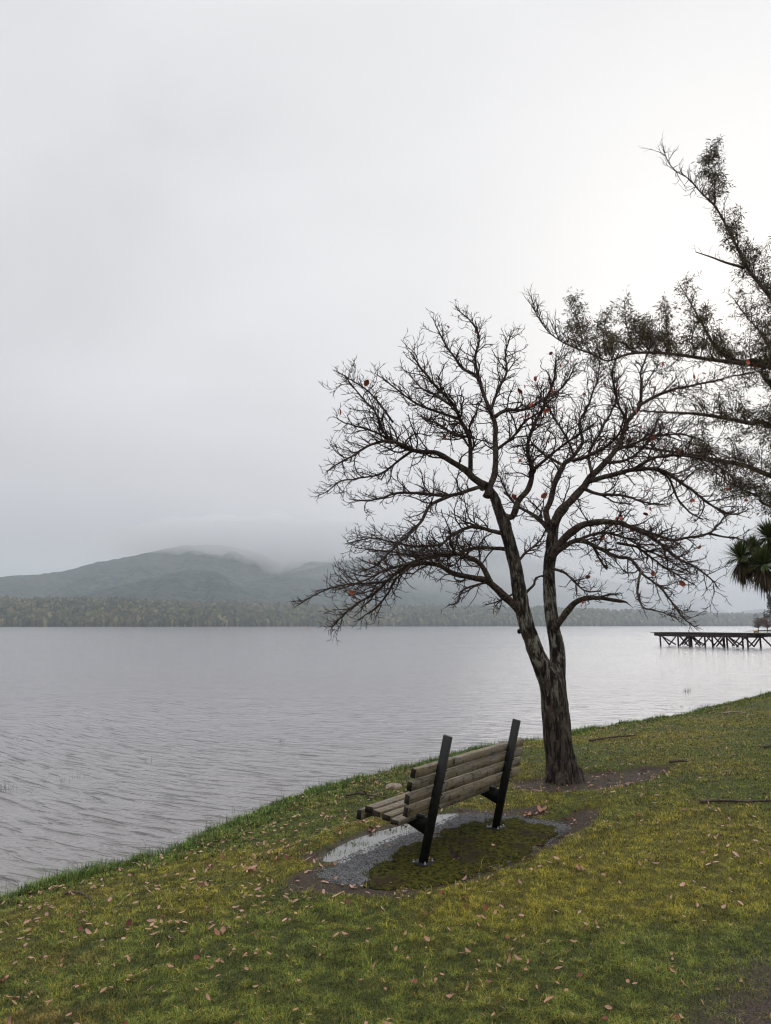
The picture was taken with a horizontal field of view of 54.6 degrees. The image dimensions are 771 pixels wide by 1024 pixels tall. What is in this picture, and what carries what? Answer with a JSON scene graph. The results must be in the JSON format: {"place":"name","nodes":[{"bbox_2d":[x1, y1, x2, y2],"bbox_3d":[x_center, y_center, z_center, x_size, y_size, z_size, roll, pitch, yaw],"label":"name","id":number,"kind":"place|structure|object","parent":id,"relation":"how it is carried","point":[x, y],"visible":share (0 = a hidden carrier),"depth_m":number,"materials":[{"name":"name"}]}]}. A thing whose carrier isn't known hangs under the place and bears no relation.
{"place":"outdoors","nodes":[
{"label":"outdoors","id":0,"kind":"place"},
{"bbox_2d":[0,541,769,614],"bbox_3d":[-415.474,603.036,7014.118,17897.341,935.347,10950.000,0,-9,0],"label":"hills","id":1,"kind":"structure","parent":0,"point":[219,573],"depth_m":4274.31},
{"bbox_2d":[0,595,770,626],"bbox_3d":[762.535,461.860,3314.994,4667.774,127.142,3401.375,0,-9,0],"label":"forest","id":2,"kind":"object","parent":1,"relation":"on","point":[86,611],"visible":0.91,"depth_m":2190.31,"materials":[{"name":"plant"}]},
{"bbox_2d":[0,626,770,898],"bbox_3d":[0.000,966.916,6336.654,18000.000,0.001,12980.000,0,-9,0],"label":"lake water","id":3,"kind":"structure","parent":0,"point":[204,718],"depth_m":23.14,"materials":[{"name":"grey liquid"}]},
{"bbox_2d":[651,632,770,648],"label":"jetty","id":4,"kind":"object","parent":3,"relation":"in","point":[727,635],"visible":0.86,"depth_m":85.49,"materials":[{"name":"brown wood"}]},
{"bbox_2d":[753,614,763,631],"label":"tree","id":5,"kind":"object","parent":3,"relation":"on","point":[757,622],"visible":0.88,"depth_m":296.52,"materials":[{"name":"grey plant"}]},
{"bbox_2d":[760,617,770,631],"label":"tree","id":6,"kind":"object","parent":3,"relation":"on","point":[767,625],"visible":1,"depth_m":291.38,"materials":[{"name":"brown plant"}]},
{"bbox_2d":[0,691,770,1023],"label":"ground","id":7,"kind":"structure","parent":0,"point":[752,1012],"depth_m":5.11,"materials":[{"name":"green plant"}]},
{"bbox_2d":[63,891,95,905],"bbox_3d":[-2.354,3.017,5.829,0.103,0.079,0.624,8,-12,-43],"label":"curved stick","id":8,"kind":"object","parent":7,"relation":"on","point":[81,893],"visible":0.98,"depth_m":5.96,"materials":[{"name":"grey wood"}]},
{"bbox_2d":[214,926,225,934],"bbox_3d":[-1.073,2.724,4.862,0.075,0.034,0.098,-3,-9,19],"label":"leaf spray","id":9,"kind":"object","parent":7,"relation":"on","point":[223,929],"visible":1,"depth_m":4.86,"materials":[{"name":"beige plant"}]},
{"bbox_2d":[244,865,256,871],"bbox_3d":[-1.137,3.015,6.305,0.132,0.030,0.092,4,-9,-23],"label":"leaf spray","id":10,"kind":"object","parent":7,"relation":"on","point":[251,869],"visible":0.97,"depth_m":6.31,"materials":[{"name":"beige plant"}]},
{"bbox_2d":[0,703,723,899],"bbox_3d":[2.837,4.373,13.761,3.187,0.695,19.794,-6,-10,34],"label":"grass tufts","id":11,"kind":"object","parent":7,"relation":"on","point":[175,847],"visible":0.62,"depth_m":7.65,"materials":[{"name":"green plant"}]},
{"bbox_2d":[345,792,386,797],"bbox_3d":[-0.219,3.520,9.267,0.615,0.065,0.152,-5,-10,31],"label":"fallen branch","id":12,"kind":"object","parent":7,"relation":"on","point":[360,793],"visible":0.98,"depth_m":9.36,"materials":[{"name":"brown wood"}]},
{"bbox_2d":[0,701,770,963],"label":"leaf litter","id":13,"kind":"object","parent":7,"relation":"on","point":[129,921],"visible":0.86,"depth_m":6.19,"materials":[{"name":"brown plant"}]},
{"bbox_2d":[323,813,457,862],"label":"puddle","id":14,"kind":"object","parent":7,"relation":"on","point":[374,838],"visible":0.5,"depth_m":6.96,"materials":[{"name":"grey liquid"}]},
{"bbox_2d":[385,783,401,789],"bbox_3d":[0.107,3.589,9.720,0.222,0.112,0.177,0,-9,0],"label":"rock","id":15,"kind":"object","parent":7,"relation":"on","point":[391,786],"visible":0.73,"depth_m":9.67,"materials":[{"name":"stone"}]},
{"bbox_2d":[314,812,570,888],"bbox_3d":[0.611,2.989,6.655,1.191,0.012,2.698,-7,-11,38],"label":"gravel pad","id":16,"kind":"object","parent":7,"relation":"on","point":[366,866],"visible":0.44,"depth_m":6.35,"materials":[{"name":"grey gravel"}]},
{"bbox_2d":[362,817,565,889],"bbox_3d":[0.736,2.950,6.538,1.135,0.038,2.523,-6,-10,33],"label":"moss","id":17,"kind":"object","parent":16,"relation":"on","point":[404,870],"visible":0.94,"depth_m":6.39,"materials":[{"name":"green plant"}]},
{"bbox_2d":[356,719,523,866],"bbox_3d":[0.623,2.458,6.783,0.735,1.041,2.046,-6,-11,35],"label":"park bench","id":18,"kind":"object","parent":17,"relation":"on","point":[430,793],"visible":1,"depth_m":6.38,"materials":[{"name":"brown wood"}]},
{"bbox_2d":[448,844,461,858],"bbox_3d":[0.583,2.850,6.257,0.122,0.120,0.017,-2,-9,10],"label":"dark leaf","id":19,"kind":"object","parent":17,"relation":"on","point":[454,853],"visible":1,"depth_m":6.26,"materials":[{"name":"brown plant"}]},
{"bbox_2d":[289,299,769,785],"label":"bare tree","id":20,"kind":"object","parent":7,"relation":"on","point":[563,768],"visible":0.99,"depth_m":9.87,"materials":[{"name":"brown plant"}]},
{"bbox_2d":[524,812,536,816],"bbox_3d":[1.483,3.117,7.679,0.154,0.048,0.097,0,-9,0],"label":"leaf spray","id":21,"kind":"object","parent":7,"relation":"on","point":[529,814],"visible":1,"depth_m":7.67,"materials":[{"name":"brown plant"}]},
{"bbox_2d":[537,804,546,812],"bbox_3d":[1.640,3.139,7.864,0.094,0.082,0.180,-4,-10,26],"label":"leaf spray","id":22,"kind":"object","parent":7,"relation":"on","point":[540,809],"visible":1,"depth_m":7.87,"materials":[{"name":"brown plant"}]},
{"bbox_2d":[589,735,635,741],"bbox_3d":[4.151,4.151,13.738,1.218,0.049,0.141,5,-10,-32],"label":"fallen branch","id":23,"kind":"object","parent":7,"relation":"on","point":[596,739],"visible":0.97,"depth_m":13.76,"materials":[{"name":"brown wood"}]},
{"bbox_2d":[519,130,770,519],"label":"gum tree","id":24,"kind":"object","parent":7,"relation":"on","point":[745,260],"visible":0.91,"depth_m":17.70,"materials":[{"name":"green plant"}]},
{"bbox_2d":[673,1014,678,1021],"bbox_3d":[1.323,2.308,3.399,0.026,0.004,0.045,0,30,40],"label":"fallen leaf","id":25,"kind":"object","parent":7,"relation":"on","point":[675,1018],"visible":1,"depth_m":3.40,"materials":[{"name":"brown plant"}]},
{"bbox_2d":[669,760,686,762],"bbox_3d":[3.995,3.407,10.191,0.244,0.042,0.036,0,-9,3],"label":"fallen branch","id":26,"kind":"object","parent":7,"relation":"on","point":[671,761],"visible":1,"depth_m":10.18,"materials":[{"name":"brown wood"}]},
{"bbox_2d":[722,711,746,713],"bbox_3d":[8.316,4.736,17.632,0.533,0.081,0.572,-7,-11,38],"label":"pale stick","id":27,"kind":"object","parent":7,"relation":"on","point":[734,712],"visible":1,"depth_m":17.74,"materials":[{"name":"wood"}]},
{"bbox_2d":[699,799,770,802],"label":"fallen branch","id":28,"kind":"object","parent":7,"relation":"on","point":[732,800],"visible":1,"depth_m":7.54,"materials":[{"name":"brown wood"}]},
{"bbox_2d":[718,518,770,600],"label":"cabbage tree","id":29,"kind":"object","parent":7,"relation":"on","point":[756,564],"visible":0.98,"depth_m":23.79,"materials":[{"name":"green plant"}]},
{"bbox_2d":[0,0,770,612],"label":"sky","id":30,"kind":"structure","parent":0,"point":[209,209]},
{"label":"far shore","id":31,"kind":"structure","parent":0,"visible":0},
{"bbox_2d":[762,593,770,622],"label":"tree","id":32,"kind":"object","parent":31,"relation":"on","point":[768,605],"visible":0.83,"depth_m":309.56,"materials":[{"name":"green plant"}]}
]}

